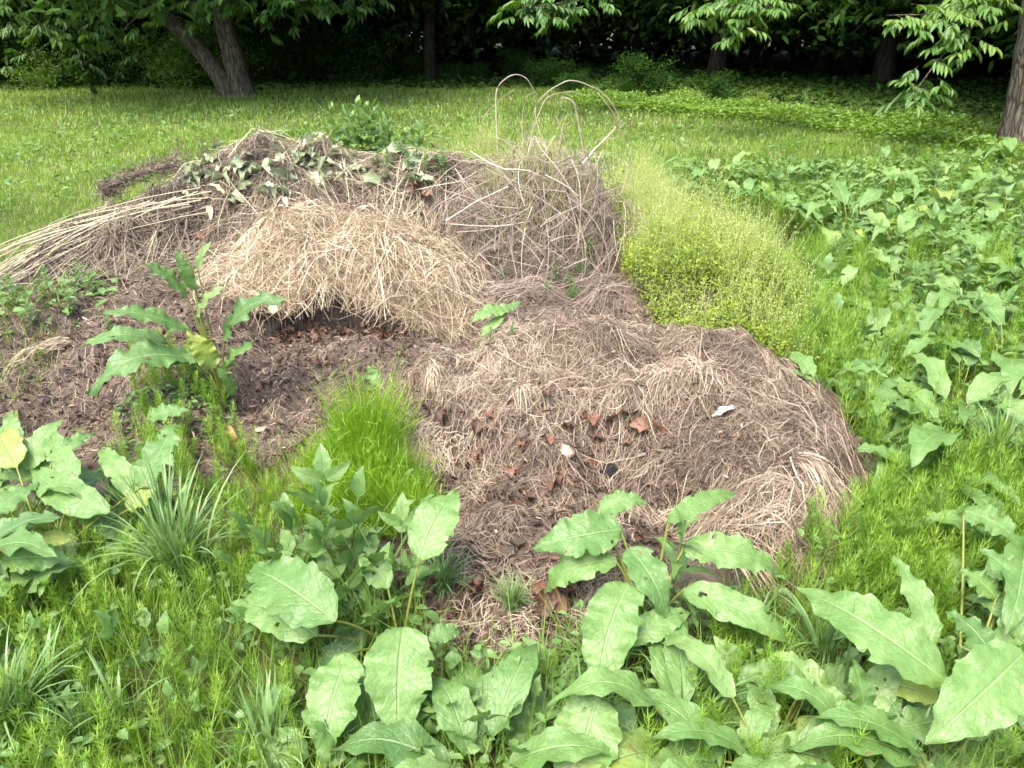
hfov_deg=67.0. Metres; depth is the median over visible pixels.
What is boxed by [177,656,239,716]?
leafy weed
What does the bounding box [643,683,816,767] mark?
dock plant
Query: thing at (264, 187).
wilted leaf
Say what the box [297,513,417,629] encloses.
leafy weed
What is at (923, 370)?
leafy weed
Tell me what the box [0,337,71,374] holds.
dry grass tuft
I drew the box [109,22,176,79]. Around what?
shrub
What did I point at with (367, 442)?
feathery clump
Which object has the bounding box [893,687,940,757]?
grass tuft
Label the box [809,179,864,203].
dock plant
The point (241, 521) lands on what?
leafy weed
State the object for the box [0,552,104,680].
dock plant
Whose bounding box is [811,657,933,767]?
dock plant
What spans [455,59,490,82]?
shrub
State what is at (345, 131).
upright weed
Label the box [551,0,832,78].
woodland tree
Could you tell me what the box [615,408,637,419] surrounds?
dead leaf
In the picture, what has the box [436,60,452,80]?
shrub
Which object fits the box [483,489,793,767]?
dock plant
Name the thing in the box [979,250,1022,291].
dock plant
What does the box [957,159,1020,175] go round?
dock plant
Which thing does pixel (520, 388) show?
dry grass tuft
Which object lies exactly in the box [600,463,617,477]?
charcoal lump
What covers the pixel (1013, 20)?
woodland tree
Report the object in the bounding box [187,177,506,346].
straw mound
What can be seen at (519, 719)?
dock plant
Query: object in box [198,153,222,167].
wilted leaf
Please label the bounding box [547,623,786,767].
dock plant
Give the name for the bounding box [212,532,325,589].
leafy weed
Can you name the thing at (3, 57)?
shrub
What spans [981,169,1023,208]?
leafy weed
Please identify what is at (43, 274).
upright weed
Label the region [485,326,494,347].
upright weed
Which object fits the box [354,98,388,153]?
upright weed
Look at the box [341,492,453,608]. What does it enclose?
leafy weed
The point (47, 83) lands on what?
shrub
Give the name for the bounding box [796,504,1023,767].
dock plant
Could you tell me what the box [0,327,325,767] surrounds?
horsetail carpet
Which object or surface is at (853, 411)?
dock plant
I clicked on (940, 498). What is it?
grass tuft
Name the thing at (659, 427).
dead leaf
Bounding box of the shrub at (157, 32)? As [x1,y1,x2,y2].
[117,4,198,72]
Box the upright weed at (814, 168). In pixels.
[805,150,825,194]
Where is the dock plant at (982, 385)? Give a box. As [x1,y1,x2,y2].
[890,352,1023,449]
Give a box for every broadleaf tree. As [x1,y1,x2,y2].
[0,0,371,97]
[669,0,1023,141]
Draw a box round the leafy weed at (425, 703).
[421,661,469,718]
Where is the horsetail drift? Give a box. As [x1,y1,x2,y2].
[633,137,1023,767]
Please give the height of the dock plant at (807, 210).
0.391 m
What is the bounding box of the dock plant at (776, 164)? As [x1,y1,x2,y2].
[762,160,830,186]
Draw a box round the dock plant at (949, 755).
[906,634,1023,767]
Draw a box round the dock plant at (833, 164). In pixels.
[818,159,872,177]
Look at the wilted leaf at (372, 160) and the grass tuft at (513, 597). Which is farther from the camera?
the wilted leaf at (372, 160)
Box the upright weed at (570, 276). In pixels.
[566,272,574,287]
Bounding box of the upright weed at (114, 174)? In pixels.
[107,164,132,204]
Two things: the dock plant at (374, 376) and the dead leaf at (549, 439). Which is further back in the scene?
the dock plant at (374, 376)
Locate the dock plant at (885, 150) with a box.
[856,145,921,173]
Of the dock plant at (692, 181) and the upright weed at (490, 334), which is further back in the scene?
the dock plant at (692, 181)
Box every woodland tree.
[0,0,66,65]
[0,0,238,51]
[0,0,621,95]
[149,0,421,73]
[178,3,337,63]
[278,8,372,54]
[286,0,600,71]
[349,0,651,63]
[390,15,576,59]
[475,0,789,63]
[502,10,624,58]
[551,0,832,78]
[624,8,757,61]
[704,0,1016,89]
[706,0,944,76]
[775,0,1018,80]
[792,14,936,69]
[824,0,1021,100]
[942,27,993,71]
[976,27,1015,65]
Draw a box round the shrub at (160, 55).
[120,20,206,86]
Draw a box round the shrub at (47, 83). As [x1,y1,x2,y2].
[0,44,85,89]
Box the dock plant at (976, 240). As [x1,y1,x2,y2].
[944,229,1023,289]
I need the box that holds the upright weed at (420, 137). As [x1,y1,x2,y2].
[410,120,435,150]
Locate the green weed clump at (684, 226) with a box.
[590,123,860,376]
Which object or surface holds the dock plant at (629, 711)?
on the ground at (776, 62)
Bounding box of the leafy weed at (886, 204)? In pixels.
[859,191,926,218]
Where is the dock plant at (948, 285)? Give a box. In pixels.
[915,273,1023,324]
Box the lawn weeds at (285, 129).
[0,97,1019,263]
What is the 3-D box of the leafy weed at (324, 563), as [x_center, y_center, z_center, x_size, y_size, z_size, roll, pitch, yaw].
[-0.459,0.589,1.949,0.321,0.214,0.413,15,30,28]
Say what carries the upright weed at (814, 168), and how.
on the ground at (776, 62)
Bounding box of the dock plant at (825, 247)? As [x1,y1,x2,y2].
[779,241,841,265]
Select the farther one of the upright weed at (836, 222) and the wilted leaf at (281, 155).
the upright weed at (836, 222)
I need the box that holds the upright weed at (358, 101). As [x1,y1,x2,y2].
[339,94,382,155]
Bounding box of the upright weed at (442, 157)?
[429,146,453,183]
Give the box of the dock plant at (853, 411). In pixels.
[794,369,897,457]
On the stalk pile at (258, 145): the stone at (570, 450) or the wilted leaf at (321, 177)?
the wilted leaf at (321, 177)
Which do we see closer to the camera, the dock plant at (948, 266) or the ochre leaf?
the ochre leaf
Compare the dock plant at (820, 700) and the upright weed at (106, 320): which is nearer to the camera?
the dock plant at (820, 700)
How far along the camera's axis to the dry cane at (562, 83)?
4.24 m
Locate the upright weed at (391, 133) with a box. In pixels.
[377,112,409,146]
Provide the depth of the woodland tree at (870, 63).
20.22 m
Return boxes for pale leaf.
[206,206,212,218]
[207,183,224,195]
[268,305,277,313]
[310,171,319,185]
[322,162,346,174]
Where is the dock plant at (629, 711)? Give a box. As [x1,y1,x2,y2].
[600,694,735,767]
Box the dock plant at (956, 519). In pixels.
[904,486,1017,584]
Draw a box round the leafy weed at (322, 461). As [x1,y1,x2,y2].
[251,443,415,586]
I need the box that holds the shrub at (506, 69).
[490,46,538,80]
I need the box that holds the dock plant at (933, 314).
[854,305,989,381]
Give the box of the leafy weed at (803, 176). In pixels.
[785,158,810,181]
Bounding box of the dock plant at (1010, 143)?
[959,134,1023,173]
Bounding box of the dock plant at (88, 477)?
[0,467,109,533]
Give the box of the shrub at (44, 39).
[0,2,102,84]
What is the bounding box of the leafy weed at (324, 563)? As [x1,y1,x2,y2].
[224,552,427,652]
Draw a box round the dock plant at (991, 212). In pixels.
[947,206,1021,238]
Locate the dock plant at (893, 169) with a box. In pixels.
[858,165,935,189]
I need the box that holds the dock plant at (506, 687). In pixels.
[329,643,619,767]
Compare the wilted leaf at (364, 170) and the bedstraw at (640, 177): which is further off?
the bedstraw at (640, 177)
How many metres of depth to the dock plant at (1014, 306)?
3.73 m
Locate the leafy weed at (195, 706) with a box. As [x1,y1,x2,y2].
[144,678,206,755]
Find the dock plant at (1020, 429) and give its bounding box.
[946,398,1021,443]
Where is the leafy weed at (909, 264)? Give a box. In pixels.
[902,251,960,284]
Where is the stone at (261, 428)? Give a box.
[254,426,268,431]
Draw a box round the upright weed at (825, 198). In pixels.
[812,188,834,237]
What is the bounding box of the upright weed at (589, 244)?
[582,236,595,260]
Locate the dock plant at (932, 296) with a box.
[892,291,967,325]
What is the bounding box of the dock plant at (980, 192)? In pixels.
[942,180,1016,209]
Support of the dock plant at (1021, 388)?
on the ground at (776, 62)
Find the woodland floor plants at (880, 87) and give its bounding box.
[0,52,1010,125]
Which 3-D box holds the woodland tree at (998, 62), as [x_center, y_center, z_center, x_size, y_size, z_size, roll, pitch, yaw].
[14.073,-12.990,19.986,8.486,8.936,8.482,0,26,0]
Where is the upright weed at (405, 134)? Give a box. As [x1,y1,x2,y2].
[390,122,409,147]
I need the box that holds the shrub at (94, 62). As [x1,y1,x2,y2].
[41,7,176,88]
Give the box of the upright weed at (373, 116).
[361,97,391,152]
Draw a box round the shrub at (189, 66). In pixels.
[145,16,257,89]
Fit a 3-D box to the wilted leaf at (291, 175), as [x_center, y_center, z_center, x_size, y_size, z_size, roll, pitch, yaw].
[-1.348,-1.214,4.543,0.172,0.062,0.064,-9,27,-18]
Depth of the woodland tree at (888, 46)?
14.25 m
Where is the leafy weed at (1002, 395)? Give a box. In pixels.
[940,390,1006,430]
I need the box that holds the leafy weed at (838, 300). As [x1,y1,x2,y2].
[806,292,900,361]
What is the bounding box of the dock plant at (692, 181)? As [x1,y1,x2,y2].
[652,175,716,203]
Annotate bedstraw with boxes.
[430,90,581,171]
[593,125,690,212]
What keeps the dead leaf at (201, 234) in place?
on the compost heap
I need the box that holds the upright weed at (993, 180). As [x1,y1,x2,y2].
[980,163,1005,206]
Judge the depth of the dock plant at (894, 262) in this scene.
4.71 m
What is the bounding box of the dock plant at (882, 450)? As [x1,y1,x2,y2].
[853,439,1023,543]
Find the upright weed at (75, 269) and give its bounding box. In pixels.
[70,259,86,287]
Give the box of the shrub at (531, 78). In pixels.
[521,57,555,88]
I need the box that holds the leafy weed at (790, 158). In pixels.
[786,154,800,174]
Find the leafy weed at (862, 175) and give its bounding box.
[842,165,865,191]
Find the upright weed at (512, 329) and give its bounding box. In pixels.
[506,323,517,342]
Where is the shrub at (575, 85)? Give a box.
[554,62,591,91]
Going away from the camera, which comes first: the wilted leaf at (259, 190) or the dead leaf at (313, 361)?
the dead leaf at (313, 361)
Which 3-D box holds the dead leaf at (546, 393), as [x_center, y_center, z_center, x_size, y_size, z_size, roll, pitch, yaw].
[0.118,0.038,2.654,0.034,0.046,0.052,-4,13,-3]
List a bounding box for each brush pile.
[90,149,192,203]
[421,92,665,324]
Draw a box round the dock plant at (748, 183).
[714,177,766,205]
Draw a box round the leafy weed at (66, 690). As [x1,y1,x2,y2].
[17,684,113,767]
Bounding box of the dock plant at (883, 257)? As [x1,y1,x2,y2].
[839,249,948,304]
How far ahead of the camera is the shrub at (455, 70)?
16.66 m
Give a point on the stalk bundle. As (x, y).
(30, 249)
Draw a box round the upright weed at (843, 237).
[827,222,855,267]
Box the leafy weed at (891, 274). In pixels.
[812,268,894,306]
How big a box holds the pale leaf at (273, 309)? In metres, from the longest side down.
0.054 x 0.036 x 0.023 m
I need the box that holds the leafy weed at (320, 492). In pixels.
[304,478,433,590]
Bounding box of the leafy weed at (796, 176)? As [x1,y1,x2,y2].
[773,165,814,197]
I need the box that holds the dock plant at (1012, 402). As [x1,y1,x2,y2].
[891,397,1023,502]
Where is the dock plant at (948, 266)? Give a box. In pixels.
[901,261,1023,299]
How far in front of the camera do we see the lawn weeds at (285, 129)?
9.79 m
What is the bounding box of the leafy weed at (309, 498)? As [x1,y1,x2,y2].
[270,465,415,566]
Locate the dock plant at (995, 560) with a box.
[972,548,1023,645]
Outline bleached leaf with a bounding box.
[712,404,735,416]
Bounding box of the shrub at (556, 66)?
[519,54,575,87]
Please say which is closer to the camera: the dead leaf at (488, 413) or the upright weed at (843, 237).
the dead leaf at (488, 413)
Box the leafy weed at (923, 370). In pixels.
[918,356,1011,434]
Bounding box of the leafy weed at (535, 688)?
[479,674,547,767]
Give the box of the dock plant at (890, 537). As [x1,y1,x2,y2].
[848,505,913,555]
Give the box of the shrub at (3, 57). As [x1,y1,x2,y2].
[0,18,56,79]
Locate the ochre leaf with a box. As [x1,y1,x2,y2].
[219,425,238,453]
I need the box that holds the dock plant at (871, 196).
[791,179,900,226]
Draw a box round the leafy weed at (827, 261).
[793,253,844,292]
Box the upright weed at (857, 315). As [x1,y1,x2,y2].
[843,304,868,341]
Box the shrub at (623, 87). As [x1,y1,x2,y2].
[604,73,643,92]
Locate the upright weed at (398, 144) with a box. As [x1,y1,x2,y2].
[393,134,406,166]
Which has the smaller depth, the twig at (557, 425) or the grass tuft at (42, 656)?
the grass tuft at (42, 656)
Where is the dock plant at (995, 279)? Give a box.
[954,248,1023,289]
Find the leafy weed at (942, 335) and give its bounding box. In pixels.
[911,308,991,353]
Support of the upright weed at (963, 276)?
on the ground at (776, 62)
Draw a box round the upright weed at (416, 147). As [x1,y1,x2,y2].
[412,143,422,165]
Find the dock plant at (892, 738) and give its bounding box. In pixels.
[787,705,996,767]
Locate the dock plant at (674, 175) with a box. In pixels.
[638,170,689,183]
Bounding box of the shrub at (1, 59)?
[0,20,57,84]
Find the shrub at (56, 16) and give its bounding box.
[23,1,147,82]
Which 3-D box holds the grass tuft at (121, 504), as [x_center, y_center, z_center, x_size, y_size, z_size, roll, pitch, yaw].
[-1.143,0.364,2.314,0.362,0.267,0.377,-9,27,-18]
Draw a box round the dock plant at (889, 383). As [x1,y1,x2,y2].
[820,376,909,428]
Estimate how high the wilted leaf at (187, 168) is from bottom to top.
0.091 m
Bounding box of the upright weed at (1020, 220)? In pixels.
[999,199,1023,251]
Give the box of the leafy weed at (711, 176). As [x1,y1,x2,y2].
[691,171,715,193]
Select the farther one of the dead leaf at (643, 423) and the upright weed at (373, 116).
the upright weed at (373, 116)
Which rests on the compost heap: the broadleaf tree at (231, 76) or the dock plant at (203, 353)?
the dock plant at (203, 353)
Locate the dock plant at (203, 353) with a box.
[80,241,292,422]
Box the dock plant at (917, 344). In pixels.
[815,336,945,385]
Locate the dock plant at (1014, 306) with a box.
[951,293,1023,343]
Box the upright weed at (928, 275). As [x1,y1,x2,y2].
[912,256,945,304]
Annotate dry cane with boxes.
[445,186,508,221]
[477,89,513,148]
[495,74,536,157]
[522,91,534,160]
[527,92,582,144]
[535,80,620,148]
[555,112,571,168]
[561,96,592,171]
[582,126,615,164]
[586,153,600,178]
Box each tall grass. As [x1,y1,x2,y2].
[764,591,777,658]
[844,602,854,684]
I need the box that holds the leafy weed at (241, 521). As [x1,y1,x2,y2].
[226,482,338,598]
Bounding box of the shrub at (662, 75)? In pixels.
[641,65,680,91]
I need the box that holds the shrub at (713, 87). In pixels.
[691,66,741,100]
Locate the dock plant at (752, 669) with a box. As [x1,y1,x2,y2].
[713,636,853,757]
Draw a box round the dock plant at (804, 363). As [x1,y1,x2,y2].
[776,351,887,402]
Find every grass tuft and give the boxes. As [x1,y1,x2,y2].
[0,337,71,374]
[0,615,83,706]
[0,617,104,753]
[12,668,143,760]
[52,649,169,734]
[65,465,183,548]
[70,441,248,603]
[142,519,239,592]
[213,669,311,767]
[213,671,305,764]
[401,540,489,599]
[409,358,449,398]
[485,564,536,614]
[494,379,556,427]
[531,652,633,731]
[547,610,649,671]
[561,283,580,300]
[573,255,591,278]
[608,667,688,754]
[639,649,758,748]
[696,683,752,755]
[699,585,781,657]
[723,489,817,620]
[763,584,870,664]
[781,641,851,715]
[787,452,864,534]
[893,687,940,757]
[904,474,994,528]
[960,391,1023,465]
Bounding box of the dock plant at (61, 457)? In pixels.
[0,421,179,597]
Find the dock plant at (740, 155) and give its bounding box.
[692,151,764,181]
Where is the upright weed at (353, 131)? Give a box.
[338,107,368,152]
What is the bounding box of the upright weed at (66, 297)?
[57,285,79,314]
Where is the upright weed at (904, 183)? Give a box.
[890,175,912,214]
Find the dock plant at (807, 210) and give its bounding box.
[771,201,877,251]
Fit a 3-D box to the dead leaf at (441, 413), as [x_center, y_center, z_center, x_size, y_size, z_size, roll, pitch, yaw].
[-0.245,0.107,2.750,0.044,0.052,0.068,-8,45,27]
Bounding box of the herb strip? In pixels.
[564,86,1023,153]
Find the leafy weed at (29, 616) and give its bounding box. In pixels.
[0,611,50,664]
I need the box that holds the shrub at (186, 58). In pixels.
[159,23,265,86]
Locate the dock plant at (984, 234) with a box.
[937,229,1022,257]
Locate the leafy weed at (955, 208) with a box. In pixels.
[913,198,971,252]
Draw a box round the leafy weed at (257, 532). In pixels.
[244,523,371,585]
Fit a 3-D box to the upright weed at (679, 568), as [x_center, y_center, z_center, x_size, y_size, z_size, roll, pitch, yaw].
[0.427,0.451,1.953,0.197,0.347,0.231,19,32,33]
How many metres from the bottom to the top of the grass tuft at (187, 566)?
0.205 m
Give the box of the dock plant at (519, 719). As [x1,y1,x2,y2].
[451,695,554,767]
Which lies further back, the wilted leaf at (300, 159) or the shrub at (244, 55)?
the shrub at (244, 55)
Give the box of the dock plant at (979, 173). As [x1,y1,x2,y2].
[950,169,1023,193]
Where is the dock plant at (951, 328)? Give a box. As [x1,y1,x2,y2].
[886,320,970,374]
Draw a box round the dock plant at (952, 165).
[900,157,984,180]
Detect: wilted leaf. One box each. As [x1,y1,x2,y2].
[181,177,190,193]
[184,163,198,175]
[190,158,209,172]
[190,169,200,190]
[195,168,212,177]
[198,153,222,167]
[204,168,212,178]
[211,169,229,185]
[212,164,230,180]
[225,193,236,203]
[228,154,249,166]
[228,189,244,203]
[233,162,251,172]
[237,166,249,180]
[237,180,253,189]
[244,162,260,173]
[245,164,257,178]
[250,187,263,201]
[251,166,258,180]
[257,163,274,179]
[258,155,281,175]
[259,179,272,199]
[262,185,272,196]
[264,144,289,157]
[270,167,288,179]
[270,184,280,203]
[272,137,288,142]
[273,171,296,181]
[273,183,286,195]
[274,132,286,143]
[275,152,284,167]
[280,185,290,201]
[287,162,296,188]
[289,145,299,161]
[291,155,309,162]
[298,147,311,156]
[301,136,324,151]
[303,145,314,157]
[303,168,314,186]
[304,159,315,168]
[308,157,330,172]
[312,150,325,172]
[316,168,329,191]
[322,173,333,182]
[324,157,338,167]
[327,151,349,156]
[329,145,344,158]
[333,170,342,185]
[342,172,347,188]
[347,156,358,180]
[348,149,357,156]
[350,164,367,169]
[360,170,387,187]
[361,163,370,171]
[368,158,380,166]
[379,171,393,185]
[383,141,404,152]
[401,168,432,190]
[402,173,428,200]
[406,151,422,163]
[407,161,414,168]
[418,174,434,181]
[427,152,446,166]
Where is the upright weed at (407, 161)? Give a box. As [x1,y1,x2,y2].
[400,147,415,175]
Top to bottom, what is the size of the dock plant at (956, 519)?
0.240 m
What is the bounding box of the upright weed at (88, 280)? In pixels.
[82,271,97,296]
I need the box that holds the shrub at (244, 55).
[181,26,276,80]
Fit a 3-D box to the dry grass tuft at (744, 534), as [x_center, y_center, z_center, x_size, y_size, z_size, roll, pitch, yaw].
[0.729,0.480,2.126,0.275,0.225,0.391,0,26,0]
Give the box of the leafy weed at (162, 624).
[92,606,205,680]
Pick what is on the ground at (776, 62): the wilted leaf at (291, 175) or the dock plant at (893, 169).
the dock plant at (893, 169)
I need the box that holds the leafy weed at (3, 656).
[0,649,20,704]
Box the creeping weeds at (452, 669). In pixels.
[0,147,1023,767]
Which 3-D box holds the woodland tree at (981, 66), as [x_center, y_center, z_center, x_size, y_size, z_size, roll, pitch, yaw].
[12.419,-12.288,18.307,9.813,9.173,9.867,0,26,0]
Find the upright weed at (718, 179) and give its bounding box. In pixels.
[708,165,727,205]
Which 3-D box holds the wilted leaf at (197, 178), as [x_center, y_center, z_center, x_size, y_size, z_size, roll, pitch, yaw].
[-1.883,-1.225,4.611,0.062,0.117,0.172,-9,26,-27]
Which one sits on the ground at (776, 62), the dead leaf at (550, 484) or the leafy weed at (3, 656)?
the leafy weed at (3, 656)
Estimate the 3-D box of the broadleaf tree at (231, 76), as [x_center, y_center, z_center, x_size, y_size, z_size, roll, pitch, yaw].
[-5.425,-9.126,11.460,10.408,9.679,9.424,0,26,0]
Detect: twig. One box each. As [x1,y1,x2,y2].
[444,428,516,433]
[535,420,597,435]
[548,614,580,622]
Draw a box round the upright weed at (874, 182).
[866,176,882,212]
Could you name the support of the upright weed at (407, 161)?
on the compost heap
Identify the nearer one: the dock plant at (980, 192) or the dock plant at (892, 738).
the dock plant at (892, 738)
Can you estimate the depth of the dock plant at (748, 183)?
6.48 m
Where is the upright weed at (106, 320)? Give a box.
[102,310,115,330]
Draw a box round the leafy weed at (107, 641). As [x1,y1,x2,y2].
[72,610,139,650]
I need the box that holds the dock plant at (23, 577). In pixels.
[0,522,150,596]
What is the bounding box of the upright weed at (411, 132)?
[402,117,423,150]
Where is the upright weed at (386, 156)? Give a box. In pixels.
[379,146,396,174]
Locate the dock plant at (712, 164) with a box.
[660,158,759,188]
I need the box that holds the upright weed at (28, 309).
[19,296,39,326]
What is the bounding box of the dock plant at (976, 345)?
[913,338,1023,418]
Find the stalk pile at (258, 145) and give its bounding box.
[0,128,533,296]
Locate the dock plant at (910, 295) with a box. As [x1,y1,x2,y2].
[858,277,969,319]
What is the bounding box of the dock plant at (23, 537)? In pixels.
[0,510,68,557]
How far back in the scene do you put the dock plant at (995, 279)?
4.24 m
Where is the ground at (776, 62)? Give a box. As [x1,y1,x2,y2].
[0,16,1023,767]
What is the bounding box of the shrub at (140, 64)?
[105,30,195,86]
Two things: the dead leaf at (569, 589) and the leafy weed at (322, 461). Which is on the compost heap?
the dead leaf at (569, 589)
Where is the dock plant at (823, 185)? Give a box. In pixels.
[796,181,874,217]
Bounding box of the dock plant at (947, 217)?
[903,205,998,238]
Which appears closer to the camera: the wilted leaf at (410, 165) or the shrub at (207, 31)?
the wilted leaf at (410, 165)
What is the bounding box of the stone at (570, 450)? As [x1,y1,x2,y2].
[559,444,574,458]
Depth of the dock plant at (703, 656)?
1.63 m
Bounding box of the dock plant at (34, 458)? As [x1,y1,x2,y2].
[0,410,63,490]
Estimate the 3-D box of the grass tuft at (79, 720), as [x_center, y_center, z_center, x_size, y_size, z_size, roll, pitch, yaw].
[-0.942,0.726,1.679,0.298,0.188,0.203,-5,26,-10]
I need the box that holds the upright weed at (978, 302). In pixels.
[950,290,996,365]
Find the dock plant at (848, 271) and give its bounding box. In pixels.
[797,265,871,316]
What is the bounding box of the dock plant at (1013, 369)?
[943,288,1023,394]
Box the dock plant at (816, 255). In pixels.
[802,254,873,307]
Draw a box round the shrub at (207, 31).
[154,8,259,75]
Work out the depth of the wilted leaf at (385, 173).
4.61 m
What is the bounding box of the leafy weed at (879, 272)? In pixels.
[864,251,927,302]
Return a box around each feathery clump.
[192,414,334,583]
[268,340,459,544]
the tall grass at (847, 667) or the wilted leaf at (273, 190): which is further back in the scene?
the wilted leaf at (273, 190)
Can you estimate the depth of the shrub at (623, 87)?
14.25 m
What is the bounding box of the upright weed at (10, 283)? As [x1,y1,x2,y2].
[0,271,20,305]
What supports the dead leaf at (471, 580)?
on the compost heap
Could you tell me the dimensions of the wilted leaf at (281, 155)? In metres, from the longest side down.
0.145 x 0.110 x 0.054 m
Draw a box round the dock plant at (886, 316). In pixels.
[804,305,943,380]
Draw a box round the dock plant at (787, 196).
[724,189,836,222]
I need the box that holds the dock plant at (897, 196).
[835,191,963,238]
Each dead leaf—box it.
[194,228,206,238]
[254,313,266,320]
[308,354,322,366]
[324,355,333,366]
[407,180,423,195]
[418,189,431,200]
[421,401,429,418]
[426,575,445,586]
[434,408,446,422]
[455,573,483,591]
[466,579,488,591]
[471,417,483,434]
[471,446,482,463]
[482,407,496,420]
[505,464,517,476]
[516,437,528,445]
[524,490,535,500]
[528,582,546,593]
[535,589,557,627]
[542,389,551,396]
[543,433,553,443]
[543,572,566,593]
[544,588,566,612]
[547,478,562,491]
[556,582,575,597]
[557,467,568,481]
[562,418,576,429]
[583,410,598,424]
[583,457,595,465]
[590,430,607,443]
[602,413,616,435]
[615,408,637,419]
[617,438,631,447]
[630,416,651,432]
[651,421,666,444]
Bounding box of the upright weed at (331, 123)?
[314,99,348,146]
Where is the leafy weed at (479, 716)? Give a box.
[439,656,523,753]
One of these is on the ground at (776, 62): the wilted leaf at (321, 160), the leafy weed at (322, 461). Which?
the leafy weed at (322, 461)
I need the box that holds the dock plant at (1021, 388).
[961,377,1023,398]
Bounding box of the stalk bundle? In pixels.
[0,187,211,294]
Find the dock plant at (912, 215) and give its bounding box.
[839,209,955,254]
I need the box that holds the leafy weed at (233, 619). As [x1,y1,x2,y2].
[213,613,258,661]
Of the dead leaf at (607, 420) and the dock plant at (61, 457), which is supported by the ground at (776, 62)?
the dock plant at (61, 457)
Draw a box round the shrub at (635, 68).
[609,47,683,96]
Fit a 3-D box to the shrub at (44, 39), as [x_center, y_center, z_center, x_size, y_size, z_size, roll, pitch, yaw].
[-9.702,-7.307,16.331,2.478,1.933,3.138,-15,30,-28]
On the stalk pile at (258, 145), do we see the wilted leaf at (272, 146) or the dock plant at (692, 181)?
the wilted leaf at (272, 146)
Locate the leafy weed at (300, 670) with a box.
[254,668,303,704]
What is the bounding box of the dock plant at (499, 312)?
[469,301,522,337]
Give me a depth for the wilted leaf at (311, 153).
4.71 m
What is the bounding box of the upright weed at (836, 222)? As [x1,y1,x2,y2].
[827,210,842,229]
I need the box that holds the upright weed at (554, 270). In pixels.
[548,259,560,283]
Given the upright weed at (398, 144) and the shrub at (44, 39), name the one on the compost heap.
the upright weed at (398, 144)
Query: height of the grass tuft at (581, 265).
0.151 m
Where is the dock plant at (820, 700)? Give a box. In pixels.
[750,675,903,767]
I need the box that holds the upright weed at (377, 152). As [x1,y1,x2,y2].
[372,144,383,166]
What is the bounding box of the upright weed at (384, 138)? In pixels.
[370,112,395,153]
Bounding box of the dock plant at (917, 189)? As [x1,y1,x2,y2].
[877,174,963,204]
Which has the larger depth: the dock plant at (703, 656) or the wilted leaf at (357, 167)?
the wilted leaf at (357, 167)
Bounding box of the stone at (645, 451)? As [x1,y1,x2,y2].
[640,447,655,461]
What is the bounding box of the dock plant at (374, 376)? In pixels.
[360,365,381,391]
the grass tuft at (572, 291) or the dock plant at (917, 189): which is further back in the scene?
the dock plant at (917, 189)
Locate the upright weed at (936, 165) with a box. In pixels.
[923,149,946,187]
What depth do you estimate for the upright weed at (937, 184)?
5.94 m
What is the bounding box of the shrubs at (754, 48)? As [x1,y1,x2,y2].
[120,4,1015,77]
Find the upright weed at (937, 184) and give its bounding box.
[921,174,945,207]
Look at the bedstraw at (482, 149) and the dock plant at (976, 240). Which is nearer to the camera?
the dock plant at (976, 240)
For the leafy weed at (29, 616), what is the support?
on the ground at (776, 62)
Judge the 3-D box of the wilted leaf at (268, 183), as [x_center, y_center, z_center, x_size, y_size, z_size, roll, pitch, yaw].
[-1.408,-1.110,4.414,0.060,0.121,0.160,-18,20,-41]
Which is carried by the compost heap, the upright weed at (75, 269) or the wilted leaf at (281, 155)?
the upright weed at (75, 269)
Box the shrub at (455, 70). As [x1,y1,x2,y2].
[439,61,473,81]
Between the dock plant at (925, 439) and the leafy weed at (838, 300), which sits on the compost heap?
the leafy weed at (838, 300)
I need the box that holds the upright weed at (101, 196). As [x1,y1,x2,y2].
[94,175,109,208]
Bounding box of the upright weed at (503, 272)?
[498,264,508,279]
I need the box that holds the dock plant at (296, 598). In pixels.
[230,490,461,767]
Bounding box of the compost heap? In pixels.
[0,157,954,767]
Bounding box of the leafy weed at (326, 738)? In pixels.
[303,695,480,767]
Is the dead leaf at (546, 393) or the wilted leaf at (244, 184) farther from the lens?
the wilted leaf at (244, 184)
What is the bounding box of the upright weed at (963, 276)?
[952,245,982,310]
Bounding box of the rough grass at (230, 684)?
[0,148,1023,767]
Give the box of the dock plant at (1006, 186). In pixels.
[958,175,1023,221]
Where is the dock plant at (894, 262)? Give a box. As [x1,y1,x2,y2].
[833,229,924,276]
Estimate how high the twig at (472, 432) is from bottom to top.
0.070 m
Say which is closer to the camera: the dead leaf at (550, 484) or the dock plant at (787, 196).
the dead leaf at (550, 484)
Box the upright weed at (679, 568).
[644,505,719,617]
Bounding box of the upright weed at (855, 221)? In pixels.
[846,207,865,249]
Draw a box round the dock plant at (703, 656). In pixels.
[644,635,896,767]
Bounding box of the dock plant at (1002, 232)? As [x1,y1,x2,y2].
[999,229,1023,242]
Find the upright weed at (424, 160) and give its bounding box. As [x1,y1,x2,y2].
[415,148,433,184]
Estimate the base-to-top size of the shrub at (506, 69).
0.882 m
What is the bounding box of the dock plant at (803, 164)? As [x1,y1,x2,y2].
[734,161,818,198]
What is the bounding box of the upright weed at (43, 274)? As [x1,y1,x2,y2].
[36,262,59,298]
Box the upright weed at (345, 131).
[336,103,368,151]
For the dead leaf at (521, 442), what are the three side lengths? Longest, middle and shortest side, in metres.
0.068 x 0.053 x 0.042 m
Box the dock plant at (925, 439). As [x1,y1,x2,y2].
[872,382,1023,486]
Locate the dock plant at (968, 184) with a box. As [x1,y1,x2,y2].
[884,172,1015,218]
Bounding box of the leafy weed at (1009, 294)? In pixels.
[951,281,1023,333]
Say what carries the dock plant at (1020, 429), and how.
on the ground at (776, 62)
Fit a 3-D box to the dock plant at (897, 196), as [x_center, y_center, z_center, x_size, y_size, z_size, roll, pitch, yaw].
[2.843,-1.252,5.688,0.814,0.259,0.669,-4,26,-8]

